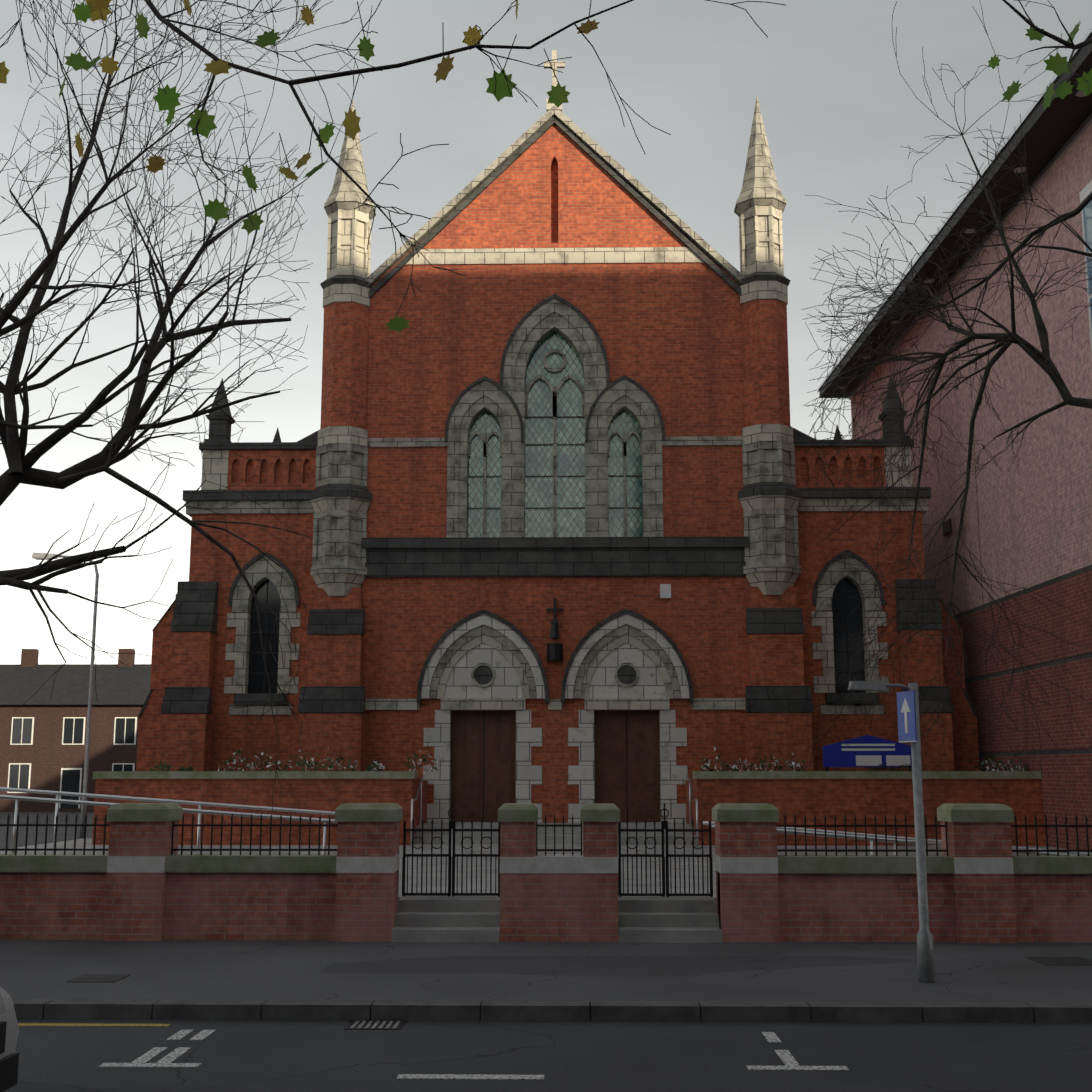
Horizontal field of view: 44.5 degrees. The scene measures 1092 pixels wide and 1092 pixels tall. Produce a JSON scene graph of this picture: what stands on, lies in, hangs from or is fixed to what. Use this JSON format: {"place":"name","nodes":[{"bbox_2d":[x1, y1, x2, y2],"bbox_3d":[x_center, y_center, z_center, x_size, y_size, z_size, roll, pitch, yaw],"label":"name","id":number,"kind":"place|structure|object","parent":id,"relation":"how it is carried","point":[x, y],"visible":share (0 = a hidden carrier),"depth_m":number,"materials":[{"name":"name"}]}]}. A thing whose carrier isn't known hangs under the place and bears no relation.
{"place":"outdoors","nodes":[
{"label":"outdoors","id":0,"kind":"place"},
{"bbox_2d":[0,812,93,847],"bbox_3d":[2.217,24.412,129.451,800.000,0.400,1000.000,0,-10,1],"label":"ground","id":1,"kind":"structure","parent":0,"point":[42,829],"depth_m":51.81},
{"bbox_2d":[31,552,98,837],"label":"street lamp","id":2,"kind":"object","parent":1,"relation":"on","point":[38,556],"visible":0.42,"depth_m":44.81,"materials":[{"name":"metal"}]},
{"bbox_2d":[0,649,150,811],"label":"terrace houses","id":3,"kind":"structure","parent":1,"relation":"on","point":[42,738],"depth_m":74.62,"materials":[{"name":"brick"}]},
{"bbox_2d":[0,0,784,315],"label":"tree branch","id":4,"kind":"object","parent":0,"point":[177,30],"visible":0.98,"depth_m":8.85,"materials":[{"name":"black plant"}]},
{"bbox_2d":[0,0,599,181],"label":"yellow leaves","id":5,"kind":"object","parent":4,"relation":"attached to","point":[351,121],"visible":0.94,"depth_m":8.91,"materials":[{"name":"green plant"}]},
{"bbox_2d":[0,940,1091,1018],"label":"pavement","id":6,"kind":"structure","parent":0,"point":[267,970],"depth_m":13.10,"materials":[{"name":"grey concrete"}]},
{"bbox_2d":[0,0,376,812],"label":"tree","id":7,"kind":"object","parent":6,"relation":"on","point":[20,462],"visible":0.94,"depth_m":13.93,"materials":[{"name":"black plant"}]},
{"bbox_2d":[0,803,1091,942],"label":"boundary wall","id":8,"kind":"structure","parent":6,"relation":"on","point":[142,880],"depth_m":15.54,"materials":[{"name":"brick"}]},
{"bbox_2d":[67,957,1091,982],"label":"manhole covers","id":9,"kind":"object","parent":6,"relation":"on","point":[1077,961],"visible":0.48,"depth_m":13.53,"materials":[{"name":"metal"}]},
{"bbox_2d":[848,681,934,982],"bbox_3d":[3.283,2.713,12.669,0.691,2.850,0.311,0,-10,1],"label":"sign pole","id":10,"kind":"object","parent":6,"relation":"on","point":[908,715],"visible":0.94,"depth_m":12.70,"materials":[{"name":"metal"}]},
{"bbox_2d":[799,0,1091,777],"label":"tree","id":11,"kind":"object","parent":6,"relation":"on","point":[1042,359],"visible":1,"depth_m":14.19,"materials":[{"name":"black plant"}]},
{"bbox_2d":[59,2,1091,331],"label":"green leaves","id":12,"kind":"object","parent":11,"relation":"attached to","point":[1057,64],"visible":0.96,"depth_m":8.93,"materials":[{"name":"green plant"}]},
{"bbox_2d":[0,735,1091,912],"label":"forecourt","id":13,"kind":"structure","parent":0,"point":[799,794],"depth_m":28.21,"materials":[{"name":"red brick"}]},
{"bbox_2d":[136,50,979,822],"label":"church","id":14,"kind":"structure","parent":13,"relation":"on","point":[554,508],"depth_m":32.28,"materials":[{"name":"brick"}]},
{"bbox_2d":[0,0,1091,663],"label":"sky","id":15,"kind":"structure","parent":0,"point":[837,108],"materials":[{"name":"grey"}]},
{"bbox_2d":[4,1019,1091,1091],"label":"road","id":16,"kind":"structure","parent":0,"point":[261,1055],"depth_m":9.74,"materials":[{"name":"grey asphalt"}]},
{"bbox_2d":[0,987,18,1091],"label":"car","id":17,"kind":"object","parent":16,"relation":"on","point":[9,1055],"visible":1,"depth_m":7.85,"materials":[{"name":"silver metal"}]},
{"bbox_2d":[18,1023,169,1026],"bbox_3d":[-31.639,4.034,11.502,57.100,0.014,0.100,0,-10,1],"label":"yellow line","id":18,"kind":"object","parent":16,"relation":"on","point":[79,1024],"visible":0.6,"depth_m":10.96,"materials":[{"name":"paint"}]},
{"bbox_2d":[344,1020,406,1029],"bbox_3d":[-1.394,3.941,10.944,0.460,0.028,0.380,0,-10,1],"label":"gully grate","id":19,"kind":"object","parent":16,"relation":"on","point":[375,1024],"visible":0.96,"depth_m":10.90,"materials":[{"name":"black metal"}]},
{"bbox_2d":[98,1030,848,1079],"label":"road markings","id":20,"kind":"object","parent":16,"relation":"on","point":[787,1058],"visible":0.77,"depth_m":9.42,"materials":[{"name":"paint"}]},
{"bbox_2d":[12,999,1091,1022],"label":"kerb","id":21,"kind":"structure","parent":16,"relation":"on","point":[653,1011],"depth_m":11.16,"materials":[{"name":"concrete"}]},
{"bbox_2d":[818,26,1091,849],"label":"cinema building","id":22,"kind":"structure","parent":0,"point":[1029,527],"depth_m":29.04,"materials":[{"name":"brick"}]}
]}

